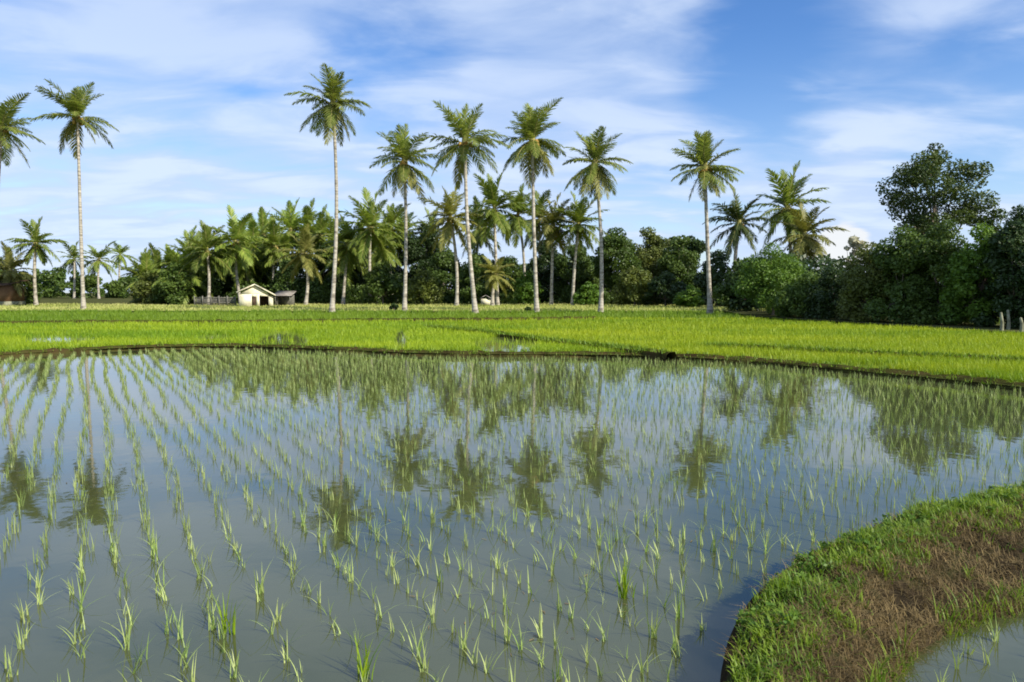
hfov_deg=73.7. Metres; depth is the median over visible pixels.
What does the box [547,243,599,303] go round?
broadleaf tree
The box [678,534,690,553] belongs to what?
rice seedling
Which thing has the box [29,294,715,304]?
grove floor
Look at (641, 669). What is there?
rice seedling
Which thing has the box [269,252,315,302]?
tree
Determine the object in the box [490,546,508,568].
rice seedling
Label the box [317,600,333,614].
rice seedling
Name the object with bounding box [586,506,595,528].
rice seedling
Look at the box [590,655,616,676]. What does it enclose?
rice seedling
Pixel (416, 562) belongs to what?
rice seedling
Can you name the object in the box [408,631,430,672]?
rice seedling
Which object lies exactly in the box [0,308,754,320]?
rice crop
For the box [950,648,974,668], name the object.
rice seedling
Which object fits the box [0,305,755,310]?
ground
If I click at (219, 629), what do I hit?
rice seedling
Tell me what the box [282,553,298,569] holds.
rice seedling
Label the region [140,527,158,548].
rice seedling
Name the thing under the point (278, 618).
rice seedling
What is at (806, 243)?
coconut palm
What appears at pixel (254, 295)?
house
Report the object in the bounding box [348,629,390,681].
rice seedling
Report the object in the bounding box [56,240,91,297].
coconut palm
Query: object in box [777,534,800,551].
rice seedling
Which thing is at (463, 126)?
coconut palm
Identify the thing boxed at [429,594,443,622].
rice seedling
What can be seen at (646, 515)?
rice seedling
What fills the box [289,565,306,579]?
rice seedling
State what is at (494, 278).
coconut palm
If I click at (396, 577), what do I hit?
rice seedling
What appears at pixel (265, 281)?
broadleaf tree
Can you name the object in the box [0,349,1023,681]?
paddy water
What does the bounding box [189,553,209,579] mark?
rice seedling
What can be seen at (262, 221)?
coconut palm
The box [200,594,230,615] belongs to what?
rice seedling
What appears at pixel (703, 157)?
coconut palm
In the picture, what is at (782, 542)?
rice seedling
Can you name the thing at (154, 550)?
rice seedling
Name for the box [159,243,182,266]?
coconut palm
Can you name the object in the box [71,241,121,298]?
coconut palm
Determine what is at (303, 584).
rice seedling
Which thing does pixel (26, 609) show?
rice seedling
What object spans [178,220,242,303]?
coconut palm
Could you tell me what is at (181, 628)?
rice seedling
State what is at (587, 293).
shrub
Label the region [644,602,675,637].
rice seedling
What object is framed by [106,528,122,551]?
rice seedling
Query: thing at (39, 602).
rice seedling
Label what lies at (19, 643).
rice seedling
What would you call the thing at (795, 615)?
weeds
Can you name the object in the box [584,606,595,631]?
rice seedling
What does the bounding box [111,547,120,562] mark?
rice seedling
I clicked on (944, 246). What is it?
broadleaf tree
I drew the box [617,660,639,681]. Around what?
rice seedling
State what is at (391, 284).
shrub
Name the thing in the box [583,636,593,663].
rice seedling
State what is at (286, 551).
rice seedling
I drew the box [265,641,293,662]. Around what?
rice seedling
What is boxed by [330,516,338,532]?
rice seedling
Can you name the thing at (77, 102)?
coconut palm
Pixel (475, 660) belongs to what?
rice seedling
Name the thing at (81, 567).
rice seedling
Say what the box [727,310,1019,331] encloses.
grassy bank
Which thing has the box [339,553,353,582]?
rice seedling
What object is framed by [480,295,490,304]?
hut
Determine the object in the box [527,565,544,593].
rice seedling
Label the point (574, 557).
rice seedling
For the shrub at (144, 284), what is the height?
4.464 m
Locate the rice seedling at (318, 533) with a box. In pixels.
[310,521,320,536]
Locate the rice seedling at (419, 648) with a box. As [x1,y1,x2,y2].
[399,616,431,655]
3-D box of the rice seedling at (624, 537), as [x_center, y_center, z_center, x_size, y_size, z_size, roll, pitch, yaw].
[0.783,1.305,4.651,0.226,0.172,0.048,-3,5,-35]
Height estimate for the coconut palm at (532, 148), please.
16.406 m
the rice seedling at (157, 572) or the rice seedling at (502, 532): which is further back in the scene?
the rice seedling at (502, 532)
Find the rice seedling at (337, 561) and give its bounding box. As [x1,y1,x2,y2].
[330,548,348,567]
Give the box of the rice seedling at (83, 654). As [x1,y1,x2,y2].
[68,631,93,658]
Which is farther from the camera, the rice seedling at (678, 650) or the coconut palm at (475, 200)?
the coconut palm at (475, 200)
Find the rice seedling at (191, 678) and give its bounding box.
[170,654,196,681]
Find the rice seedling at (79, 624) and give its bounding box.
[59,609,84,633]
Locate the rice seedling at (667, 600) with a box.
[660,588,680,606]
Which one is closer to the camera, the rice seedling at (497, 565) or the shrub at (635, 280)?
the rice seedling at (497, 565)
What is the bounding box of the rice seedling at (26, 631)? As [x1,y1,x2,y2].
[22,623,33,638]
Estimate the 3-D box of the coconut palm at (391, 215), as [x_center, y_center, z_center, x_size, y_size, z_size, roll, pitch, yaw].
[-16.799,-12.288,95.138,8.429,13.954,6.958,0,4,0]
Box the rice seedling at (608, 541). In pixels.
[603,530,614,551]
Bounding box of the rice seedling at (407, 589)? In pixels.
[406,574,416,592]
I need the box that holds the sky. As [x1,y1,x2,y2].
[0,0,1023,292]
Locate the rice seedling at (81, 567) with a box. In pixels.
[73,558,83,572]
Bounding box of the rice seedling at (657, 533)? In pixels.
[653,521,668,542]
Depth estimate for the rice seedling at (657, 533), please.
4.66 m
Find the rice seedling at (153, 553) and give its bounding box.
[138,532,156,555]
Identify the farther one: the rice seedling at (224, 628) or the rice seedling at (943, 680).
the rice seedling at (224, 628)
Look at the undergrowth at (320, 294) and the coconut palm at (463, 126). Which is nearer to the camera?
the coconut palm at (463, 126)
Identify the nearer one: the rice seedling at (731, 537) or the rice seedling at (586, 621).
the rice seedling at (586, 621)
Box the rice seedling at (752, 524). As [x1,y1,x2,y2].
[747,515,757,531]
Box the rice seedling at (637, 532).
[622,514,639,533]
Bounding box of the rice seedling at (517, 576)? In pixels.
[506,564,521,583]
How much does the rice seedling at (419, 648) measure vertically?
0.191 m
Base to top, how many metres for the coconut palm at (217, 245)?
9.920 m
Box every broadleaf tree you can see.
[201,259,240,301]
[236,247,277,294]
[301,245,351,302]
[345,244,375,302]
[392,223,447,302]
[426,247,467,302]
[489,255,522,302]
[527,244,564,302]
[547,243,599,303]
[591,227,643,303]
[625,226,672,303]
[655,235,704,302]
[692,249,731,305]
[729,242,814,314]
[834,241,899,320]
[844,235,865,262]
[861,223,949,322]
[875,142,1000,243]
[898,219,991,324]
[935,222,1017,325]
[969,216,1023,327]
[976,201,1007,231]
[1005,204,1023,268]
[1014,282,1023,322]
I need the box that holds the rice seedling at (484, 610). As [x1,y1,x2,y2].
[477,596,489,618]
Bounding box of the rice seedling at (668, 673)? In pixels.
[665,658,672,681]
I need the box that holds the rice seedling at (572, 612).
[564,599,577,618]
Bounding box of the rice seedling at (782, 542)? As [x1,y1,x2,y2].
[778,526,792,544]
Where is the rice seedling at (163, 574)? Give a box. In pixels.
[158,560,164,584]
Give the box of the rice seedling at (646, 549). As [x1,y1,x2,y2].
[631,531,653,551]
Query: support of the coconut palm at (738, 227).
on the ground at (353, 309)
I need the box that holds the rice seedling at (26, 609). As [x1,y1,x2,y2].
[15,595,45,617]
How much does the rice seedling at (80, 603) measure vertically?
0.231 m
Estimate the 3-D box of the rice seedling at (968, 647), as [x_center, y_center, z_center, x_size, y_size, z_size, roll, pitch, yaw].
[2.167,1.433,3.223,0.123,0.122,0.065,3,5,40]
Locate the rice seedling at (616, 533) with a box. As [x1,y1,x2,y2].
[613,523,617,540]
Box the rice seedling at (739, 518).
[731,502,753,526]
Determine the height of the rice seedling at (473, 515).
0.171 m
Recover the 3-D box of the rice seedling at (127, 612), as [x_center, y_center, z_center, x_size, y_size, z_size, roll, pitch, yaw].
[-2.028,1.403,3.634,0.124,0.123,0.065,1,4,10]
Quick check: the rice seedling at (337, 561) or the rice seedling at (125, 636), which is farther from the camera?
the rice seedling at (337, 561)
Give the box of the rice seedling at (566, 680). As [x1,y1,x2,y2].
[561,659,569,681]
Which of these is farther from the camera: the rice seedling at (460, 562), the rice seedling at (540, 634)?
the rice seedling at (460, 562)
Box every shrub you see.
[0,256,15,274]
[15,270,43,304]
[129,269,170,303]
[150,262,196,303]
[189,256,225,301]
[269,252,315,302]
[360,261,402,304]
[389,303,398,309]
[401,269,444,303]
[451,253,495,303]
[510,270,543,303]
[572,281,605,304]
[610,266,658,304]
[641,270,686,305]
[672,284,704,306]
[712,260,761,309]
[772,270,826,316]
[800,266,856,318]
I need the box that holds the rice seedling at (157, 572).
[142,557,168,579]
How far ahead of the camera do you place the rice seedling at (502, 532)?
4.82 m
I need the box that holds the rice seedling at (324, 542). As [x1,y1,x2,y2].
[318,527,338,545]
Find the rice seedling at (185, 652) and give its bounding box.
[177,626,197,657]
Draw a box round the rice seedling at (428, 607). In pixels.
[409,589,435,615]
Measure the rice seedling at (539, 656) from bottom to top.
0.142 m
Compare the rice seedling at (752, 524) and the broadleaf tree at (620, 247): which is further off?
the broadleaf tree at (620, 247)
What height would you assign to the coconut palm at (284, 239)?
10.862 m
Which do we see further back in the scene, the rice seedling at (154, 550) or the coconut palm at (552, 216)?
the coconut palm at (552, 216)
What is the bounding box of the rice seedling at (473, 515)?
[467,500,475,517]
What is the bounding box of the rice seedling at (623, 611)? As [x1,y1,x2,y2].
[617,602,630,617]
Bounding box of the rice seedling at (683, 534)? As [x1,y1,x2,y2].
[680,519,687,538]
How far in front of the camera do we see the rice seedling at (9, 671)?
3.02 m
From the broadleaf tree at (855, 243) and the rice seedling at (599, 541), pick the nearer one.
the rice seedling at (599, 541)
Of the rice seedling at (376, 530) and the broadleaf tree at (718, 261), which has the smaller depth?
the rice seedling at (376, 530)
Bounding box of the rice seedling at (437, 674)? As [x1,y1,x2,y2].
[420,666,448,681]
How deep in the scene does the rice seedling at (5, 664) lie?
3.09 m
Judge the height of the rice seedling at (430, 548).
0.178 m
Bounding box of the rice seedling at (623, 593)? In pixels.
[607,559,636,598]
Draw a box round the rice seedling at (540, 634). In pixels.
[532,615,542,637]
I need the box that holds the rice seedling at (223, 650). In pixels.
[216,629,232,653]
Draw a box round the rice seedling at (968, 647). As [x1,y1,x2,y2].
[956,635,980,654]
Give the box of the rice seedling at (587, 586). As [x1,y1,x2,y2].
[579,567,599,592]
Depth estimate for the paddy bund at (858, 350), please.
17.25 m
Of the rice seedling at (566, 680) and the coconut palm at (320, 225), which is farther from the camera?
the coconut palm at (320, 225)
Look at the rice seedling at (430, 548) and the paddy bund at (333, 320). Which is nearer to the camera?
the rice seedling at (430, 548)
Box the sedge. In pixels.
[857,571,1023,681]
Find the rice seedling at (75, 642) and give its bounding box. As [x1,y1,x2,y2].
[57,618,86,644]
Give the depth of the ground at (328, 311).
66.38 m
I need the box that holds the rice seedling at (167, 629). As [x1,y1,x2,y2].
[162,606,177,633]
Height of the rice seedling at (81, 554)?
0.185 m
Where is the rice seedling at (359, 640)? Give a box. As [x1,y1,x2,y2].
[343,621,381,646]
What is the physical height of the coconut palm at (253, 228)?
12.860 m
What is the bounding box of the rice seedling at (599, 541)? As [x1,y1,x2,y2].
[595,521,608,545]
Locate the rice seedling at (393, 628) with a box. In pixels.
[379,612,394,631]
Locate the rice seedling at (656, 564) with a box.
[646,549,663,575]
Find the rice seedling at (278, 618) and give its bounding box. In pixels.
[268,598,291,623]
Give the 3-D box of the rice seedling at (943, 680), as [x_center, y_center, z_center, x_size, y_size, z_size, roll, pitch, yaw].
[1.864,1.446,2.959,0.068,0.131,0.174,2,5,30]
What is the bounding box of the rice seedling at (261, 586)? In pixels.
[253,559,272,593]
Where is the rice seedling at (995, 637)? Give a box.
[984,615,999,642]
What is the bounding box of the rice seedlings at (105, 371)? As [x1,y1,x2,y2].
[0,346,1023,562]
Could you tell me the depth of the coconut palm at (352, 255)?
82.78 m
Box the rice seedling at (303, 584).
[298,576,309,590]
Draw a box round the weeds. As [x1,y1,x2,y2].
[735,483,1023,630]
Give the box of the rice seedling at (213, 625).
[208,593,219,630]
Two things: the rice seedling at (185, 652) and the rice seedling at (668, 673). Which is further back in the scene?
the rice seedling at (185, 652)
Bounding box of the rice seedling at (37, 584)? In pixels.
[30,569,53,587]
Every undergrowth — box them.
[168,275,715,303]
[226,234,705,301]
[722,248,994,311]
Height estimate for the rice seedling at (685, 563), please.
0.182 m
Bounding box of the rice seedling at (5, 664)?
[1,638,21,668]
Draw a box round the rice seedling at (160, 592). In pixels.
[151,577,172,595]
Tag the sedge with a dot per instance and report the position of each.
(878, 675)
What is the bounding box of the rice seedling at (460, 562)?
[452,549,471,570]
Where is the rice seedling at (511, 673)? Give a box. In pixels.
[509,657,515,681]
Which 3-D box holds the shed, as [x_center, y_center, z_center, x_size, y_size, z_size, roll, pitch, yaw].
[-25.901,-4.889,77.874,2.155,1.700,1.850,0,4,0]
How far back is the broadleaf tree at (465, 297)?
84.45 m
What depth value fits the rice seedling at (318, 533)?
4.76 m
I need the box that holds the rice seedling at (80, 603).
[54,573,104,612]
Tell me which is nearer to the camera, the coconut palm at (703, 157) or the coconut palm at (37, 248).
the coconut palm at (703, 157)
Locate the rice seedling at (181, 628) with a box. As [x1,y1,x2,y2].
[160,607,185,641]
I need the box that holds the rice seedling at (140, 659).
[120,633,154,662]
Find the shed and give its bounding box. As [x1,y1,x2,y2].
[273,291,295,305]
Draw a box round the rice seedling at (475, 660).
[460,633,486,663]
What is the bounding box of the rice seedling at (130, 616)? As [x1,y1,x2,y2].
[115,600,137,626]
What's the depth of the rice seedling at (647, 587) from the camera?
3.83 m
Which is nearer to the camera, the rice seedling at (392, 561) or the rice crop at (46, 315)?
the rice seedling at (392, 561)
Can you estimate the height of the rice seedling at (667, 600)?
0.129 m
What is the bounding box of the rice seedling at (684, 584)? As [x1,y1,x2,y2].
[676,572,691,592]
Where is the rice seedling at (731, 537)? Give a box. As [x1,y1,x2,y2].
[713,524,739,539]
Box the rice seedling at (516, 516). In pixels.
[513,509,521,522]
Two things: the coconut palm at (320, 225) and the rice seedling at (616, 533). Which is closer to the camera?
the rice seedling at (616, 533)
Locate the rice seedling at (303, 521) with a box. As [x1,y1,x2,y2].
[298,508,305,525]
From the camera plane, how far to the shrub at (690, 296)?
67.23 m
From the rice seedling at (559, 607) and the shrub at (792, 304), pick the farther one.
the shrub at (792, 304)
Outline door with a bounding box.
[252,297,255,305]
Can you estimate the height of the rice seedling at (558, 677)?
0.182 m
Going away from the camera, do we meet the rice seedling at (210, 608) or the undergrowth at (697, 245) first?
the rice seedling at (210, 608)
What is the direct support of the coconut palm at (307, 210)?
on the grove floor at (94, 300)
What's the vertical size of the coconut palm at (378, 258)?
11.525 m
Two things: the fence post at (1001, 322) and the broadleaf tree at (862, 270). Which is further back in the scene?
the broadleaf tree at (862, 270)
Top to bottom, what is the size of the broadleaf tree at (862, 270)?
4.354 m
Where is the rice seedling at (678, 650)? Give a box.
[670,637,682,657]
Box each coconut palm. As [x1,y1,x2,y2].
[0,92,44,172]
[0,240,35,295]
[4,217,66,304]
[30,78,119,308]
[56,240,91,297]
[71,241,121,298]
[108,242,138,278]
[114,249,169,303]
[121,242,170,300]
[124,247,153,278]
[147,242,212,304]
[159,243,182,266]
[167,226,216,285]
[175,230,212,273]
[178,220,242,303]
[198,236,226,267]
[210,204,265,303]
[225,228,271,287]
[228,215,278,267]
[245,215,299,302]
[257,206,282,246]
[261,228,301,286]
[264,197,324,289]
[272,223,332,304]
[282,198,319,251]
[284,62,371,311]
[295,204,338,272]
[310,232,358,290]
[312,209,344,259]
[317,213,377,303]
[333,187,403,304]
[338,221,386,270]
[359,217,402,302]
[366,203,421,294]
[369,124,438,310]
[381,208,426,275]
[408,207,452,261]
[413,101,510,313]
[419,186,482,304]
[455,195,501,277]
[461,169,530,304]
[474,256,515,305]
[491,183,545,302]
[498,97,565,311]
[522,189,567,283]
[529,192,580,304]
[545,191,610,304]
[562,126,632,311]
[669,129,744,312]
[702,186,773,272]
[751,160,830,251]
[764,199,849,268]
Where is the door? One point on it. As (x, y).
(253, 298)
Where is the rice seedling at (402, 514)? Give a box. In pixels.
[396,502,410,523]
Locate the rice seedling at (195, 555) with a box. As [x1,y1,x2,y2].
[192,544,203,559]
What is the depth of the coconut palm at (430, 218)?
98.60 m
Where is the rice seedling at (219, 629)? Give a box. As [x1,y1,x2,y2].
[204,617,231,639]
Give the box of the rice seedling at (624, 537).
[616,530,635,543]
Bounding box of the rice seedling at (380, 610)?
[375,595,396,619]
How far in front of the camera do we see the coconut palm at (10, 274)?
75.28 m
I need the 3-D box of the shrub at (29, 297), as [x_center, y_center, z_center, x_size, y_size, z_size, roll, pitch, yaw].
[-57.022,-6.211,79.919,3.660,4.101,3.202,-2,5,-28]
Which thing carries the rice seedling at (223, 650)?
on the paddy water
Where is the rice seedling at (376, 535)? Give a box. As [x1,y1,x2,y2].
[360,528,382,541]
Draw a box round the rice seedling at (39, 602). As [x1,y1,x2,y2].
[29,582,62,604]
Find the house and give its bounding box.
[236,284,275,306]
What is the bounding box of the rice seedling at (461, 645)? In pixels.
[457,617,474,648]
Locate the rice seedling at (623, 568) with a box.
[611,551,631,582]
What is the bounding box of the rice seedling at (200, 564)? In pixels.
[192,552,205,571]
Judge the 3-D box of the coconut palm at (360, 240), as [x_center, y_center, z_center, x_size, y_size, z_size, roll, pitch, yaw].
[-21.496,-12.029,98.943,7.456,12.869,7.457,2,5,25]
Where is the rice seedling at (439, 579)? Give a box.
[434,556,442,582]
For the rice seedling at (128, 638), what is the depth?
3.26 m
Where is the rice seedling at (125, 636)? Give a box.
[105,614,127,641]
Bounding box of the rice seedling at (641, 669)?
[635,644,667,673]
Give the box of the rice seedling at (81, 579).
[78,561,85,583]
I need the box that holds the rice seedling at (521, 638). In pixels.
[505,619,548,649]
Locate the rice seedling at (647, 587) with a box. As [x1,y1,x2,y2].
[643,569,650,596]
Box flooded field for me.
[0,311,1023,386]
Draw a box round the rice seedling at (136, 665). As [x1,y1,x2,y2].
[125,652,149,673]
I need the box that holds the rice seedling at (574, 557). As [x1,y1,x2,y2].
[564,539,579,559]
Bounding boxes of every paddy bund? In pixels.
[0,316,595,323]
[0,343,1023,390]
[427,325,677,360]
[709,344,1022,361]
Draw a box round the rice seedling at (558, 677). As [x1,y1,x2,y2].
[552,643,563,680]
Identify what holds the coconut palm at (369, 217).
on the grove floor at (94, 300)
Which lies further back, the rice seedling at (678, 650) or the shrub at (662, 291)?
the shrub at (662, 291)
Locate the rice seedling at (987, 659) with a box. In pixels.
[978,639,993,664]
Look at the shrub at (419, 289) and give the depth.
80.99 m
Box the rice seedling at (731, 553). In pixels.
[723,545,736,559]
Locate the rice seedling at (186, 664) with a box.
[175,647,198,670]
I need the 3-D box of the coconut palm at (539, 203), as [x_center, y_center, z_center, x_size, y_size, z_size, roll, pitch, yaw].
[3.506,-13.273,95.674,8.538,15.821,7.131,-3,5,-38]
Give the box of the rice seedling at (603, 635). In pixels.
[586,610,610,641]
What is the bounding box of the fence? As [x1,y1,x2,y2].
[194,296,235,305]
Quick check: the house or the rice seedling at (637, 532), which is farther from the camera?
the house
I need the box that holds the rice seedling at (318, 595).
[305,582,320,602]
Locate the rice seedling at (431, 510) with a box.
[427,504,449,517]
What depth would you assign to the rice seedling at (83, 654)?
3.18 m
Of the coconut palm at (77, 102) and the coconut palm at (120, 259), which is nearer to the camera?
the coconut palm at (77, 102)
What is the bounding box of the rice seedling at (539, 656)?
[519,642,550,667]
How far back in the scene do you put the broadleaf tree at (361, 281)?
95.35 m
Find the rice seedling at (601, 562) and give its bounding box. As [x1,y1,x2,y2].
[587,543,607,572]
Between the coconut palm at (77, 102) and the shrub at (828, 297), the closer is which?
the shrub at (828, 297)
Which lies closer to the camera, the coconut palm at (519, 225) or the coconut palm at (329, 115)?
the coconut palm at (329, 115)
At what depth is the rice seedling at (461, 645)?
3.26 m
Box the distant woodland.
[1,266,139,297]
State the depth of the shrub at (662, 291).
73.18 m
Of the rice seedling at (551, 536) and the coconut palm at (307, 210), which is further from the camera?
the coconut palm at (307, 210)
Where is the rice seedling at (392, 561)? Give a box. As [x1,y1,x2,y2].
[387,547,411,566]
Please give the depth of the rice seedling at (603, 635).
3.34 m
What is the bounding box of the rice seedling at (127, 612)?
[119,598,136,613]
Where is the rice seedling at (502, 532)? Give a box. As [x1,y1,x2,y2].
[496,517,513,535]
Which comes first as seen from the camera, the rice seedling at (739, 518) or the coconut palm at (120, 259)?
the rice seedling at (739, 518)
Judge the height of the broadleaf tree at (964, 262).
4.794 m
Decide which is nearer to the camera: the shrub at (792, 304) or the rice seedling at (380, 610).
the rice seedling at (380, 610)
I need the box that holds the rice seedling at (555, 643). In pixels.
[551,621,571,649]
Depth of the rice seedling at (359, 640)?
3.29 m
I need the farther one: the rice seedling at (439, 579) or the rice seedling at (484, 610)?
the rice seedling at (439, 579)
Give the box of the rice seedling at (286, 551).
[281,538,291,554]
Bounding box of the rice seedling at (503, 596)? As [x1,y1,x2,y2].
[501,581,511,604]
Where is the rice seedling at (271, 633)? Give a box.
[251,613,288,634]
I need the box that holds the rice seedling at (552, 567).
[531,544,566,569]
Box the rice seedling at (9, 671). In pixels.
[6,654,17,676]
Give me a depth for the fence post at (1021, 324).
26.48 m
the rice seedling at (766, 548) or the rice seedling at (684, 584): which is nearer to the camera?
the rice seedling at (684, 584)
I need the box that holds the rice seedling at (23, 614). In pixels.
[13,600,33,623]
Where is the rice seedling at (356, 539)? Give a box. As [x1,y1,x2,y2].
[349,527,360,546]
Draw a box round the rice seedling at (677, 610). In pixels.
[673,590,683,620]
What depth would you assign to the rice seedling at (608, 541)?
4.49 m
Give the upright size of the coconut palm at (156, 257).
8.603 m
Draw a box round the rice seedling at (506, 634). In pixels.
[498,611,532,640]
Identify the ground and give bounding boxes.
[0,293,726,311]
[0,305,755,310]
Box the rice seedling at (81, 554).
[73,543,82,564]
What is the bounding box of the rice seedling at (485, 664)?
[478,649,509,672]
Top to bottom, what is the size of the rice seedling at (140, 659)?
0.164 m
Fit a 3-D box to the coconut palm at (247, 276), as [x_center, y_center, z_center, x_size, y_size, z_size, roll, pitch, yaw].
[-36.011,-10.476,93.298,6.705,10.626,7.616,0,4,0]
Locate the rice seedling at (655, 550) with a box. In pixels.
[646,540,664,558]
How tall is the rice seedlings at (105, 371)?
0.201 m
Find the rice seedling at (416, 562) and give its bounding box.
[408,540,426,564]
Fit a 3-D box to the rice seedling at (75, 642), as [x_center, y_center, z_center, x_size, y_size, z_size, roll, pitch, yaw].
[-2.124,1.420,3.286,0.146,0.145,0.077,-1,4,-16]
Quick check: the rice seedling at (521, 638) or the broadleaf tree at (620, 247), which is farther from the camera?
the broadleaf tree at (620, 247)
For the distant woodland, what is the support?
on the grove floor at (94, 300)
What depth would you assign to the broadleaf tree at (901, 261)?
34.35 m
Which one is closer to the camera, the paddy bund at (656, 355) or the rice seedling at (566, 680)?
the rice seedling at (566, 680)
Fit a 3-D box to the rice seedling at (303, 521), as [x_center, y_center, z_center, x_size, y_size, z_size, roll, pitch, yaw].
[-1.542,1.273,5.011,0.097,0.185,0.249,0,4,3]
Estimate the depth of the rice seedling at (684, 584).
3.87 m
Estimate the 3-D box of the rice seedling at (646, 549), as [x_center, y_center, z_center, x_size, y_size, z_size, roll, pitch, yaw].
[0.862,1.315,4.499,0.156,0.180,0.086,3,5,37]
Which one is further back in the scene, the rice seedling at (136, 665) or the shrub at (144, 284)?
the shrub at (144, 284)
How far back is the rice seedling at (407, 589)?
3.87 m
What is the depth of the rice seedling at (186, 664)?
3.10 m
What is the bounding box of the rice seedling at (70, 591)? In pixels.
[61,578,73,594]
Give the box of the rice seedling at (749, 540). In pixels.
[741,526,757,547]
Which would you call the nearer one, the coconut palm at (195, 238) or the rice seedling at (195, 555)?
the rice seedling at (195, 555)
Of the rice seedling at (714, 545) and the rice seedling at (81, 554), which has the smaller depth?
the rice seedling at (81, 554)
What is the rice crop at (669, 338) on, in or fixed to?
on the flooded field
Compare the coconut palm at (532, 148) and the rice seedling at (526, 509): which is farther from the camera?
the coconut palm at (532, 148)
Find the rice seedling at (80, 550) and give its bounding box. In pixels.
[71,535,89,558]
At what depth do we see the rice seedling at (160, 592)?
3.86 m
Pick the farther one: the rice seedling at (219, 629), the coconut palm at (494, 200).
the coconut palm at (494, 200)
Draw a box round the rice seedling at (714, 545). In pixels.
[710,525,720,552]
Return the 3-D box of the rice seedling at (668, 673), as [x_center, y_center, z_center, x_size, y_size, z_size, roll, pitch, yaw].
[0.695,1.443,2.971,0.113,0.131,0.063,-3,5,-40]
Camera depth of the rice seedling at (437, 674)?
2.98 m
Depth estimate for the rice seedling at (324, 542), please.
4.59 m
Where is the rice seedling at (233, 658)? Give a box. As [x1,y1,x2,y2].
[223,648,240,666]
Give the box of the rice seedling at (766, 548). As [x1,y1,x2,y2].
[750,531,782,553]
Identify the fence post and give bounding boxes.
[999,312,1003,330]
[1006,310,1010,329]
[1019,317,1023,331]
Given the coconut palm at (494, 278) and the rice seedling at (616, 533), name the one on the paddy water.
the rice seedling at (616, 533)
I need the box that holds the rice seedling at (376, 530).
[363,507,395,533]
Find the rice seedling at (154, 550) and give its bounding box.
[125,534,170,561]
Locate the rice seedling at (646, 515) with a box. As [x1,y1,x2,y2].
[643,508,654,521]
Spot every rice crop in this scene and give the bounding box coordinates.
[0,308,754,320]
[0,318,627,351]
[430,316,1023,382]
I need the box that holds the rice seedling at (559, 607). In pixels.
[556,582,568,611]
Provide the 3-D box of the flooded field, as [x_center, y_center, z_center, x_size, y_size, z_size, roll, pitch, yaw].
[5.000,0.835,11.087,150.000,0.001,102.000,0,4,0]
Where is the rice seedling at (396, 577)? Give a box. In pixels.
[391,566,412,583]
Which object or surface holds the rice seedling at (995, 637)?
on the paddy water
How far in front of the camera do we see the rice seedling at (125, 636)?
3.33 m
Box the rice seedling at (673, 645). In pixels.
[670,622,681,650]
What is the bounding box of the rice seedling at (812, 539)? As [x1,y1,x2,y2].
[809,526,828,541]
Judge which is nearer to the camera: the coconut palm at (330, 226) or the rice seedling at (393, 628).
the rice seedling at (393, 628)
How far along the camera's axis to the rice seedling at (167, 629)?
3.41 m
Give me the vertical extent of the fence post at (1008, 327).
0.857 m
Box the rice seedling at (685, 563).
[681,547,694,570]
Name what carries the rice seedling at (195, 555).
on the paddy water
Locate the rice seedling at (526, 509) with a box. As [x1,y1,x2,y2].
[522,500,531,516]
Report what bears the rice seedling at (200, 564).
on the paddy water
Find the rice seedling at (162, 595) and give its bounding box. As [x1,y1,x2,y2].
[153,582,168,600]
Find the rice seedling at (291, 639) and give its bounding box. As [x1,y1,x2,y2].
[280,624,309,647]
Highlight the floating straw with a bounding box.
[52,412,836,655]
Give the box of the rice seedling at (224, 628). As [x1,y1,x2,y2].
[213,582,247,634]
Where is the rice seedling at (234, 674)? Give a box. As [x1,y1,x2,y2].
[221,654,245,679]
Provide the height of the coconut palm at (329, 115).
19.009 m
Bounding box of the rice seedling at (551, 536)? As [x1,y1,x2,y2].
[544,525,555,542]
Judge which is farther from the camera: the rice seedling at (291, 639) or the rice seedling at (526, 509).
the rice seedling at (526, 509)
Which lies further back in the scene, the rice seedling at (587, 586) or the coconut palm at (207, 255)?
the coconut palm at (207, 255)
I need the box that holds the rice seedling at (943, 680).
[934,665,949,681]
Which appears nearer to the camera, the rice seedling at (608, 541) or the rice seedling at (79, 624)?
the rice seedling at (79, 624)
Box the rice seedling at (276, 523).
[275,510,280,533]
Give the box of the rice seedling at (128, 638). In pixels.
[106,605,142,650]
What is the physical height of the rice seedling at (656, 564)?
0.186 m
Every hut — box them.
[0,280,27,305]
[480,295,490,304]
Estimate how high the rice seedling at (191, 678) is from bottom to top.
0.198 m
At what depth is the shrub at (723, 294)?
57.54 m
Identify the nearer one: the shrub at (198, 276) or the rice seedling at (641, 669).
the rice seedling at (641, 669)
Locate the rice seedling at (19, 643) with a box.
[13,621,29,649]
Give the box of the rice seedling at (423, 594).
[416,584,433,599]
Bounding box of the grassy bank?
[720,486,1023,681]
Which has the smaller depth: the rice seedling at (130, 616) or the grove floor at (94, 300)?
the rice seedling at (130, 616)
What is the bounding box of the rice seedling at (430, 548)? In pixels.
[426,534,433,550]

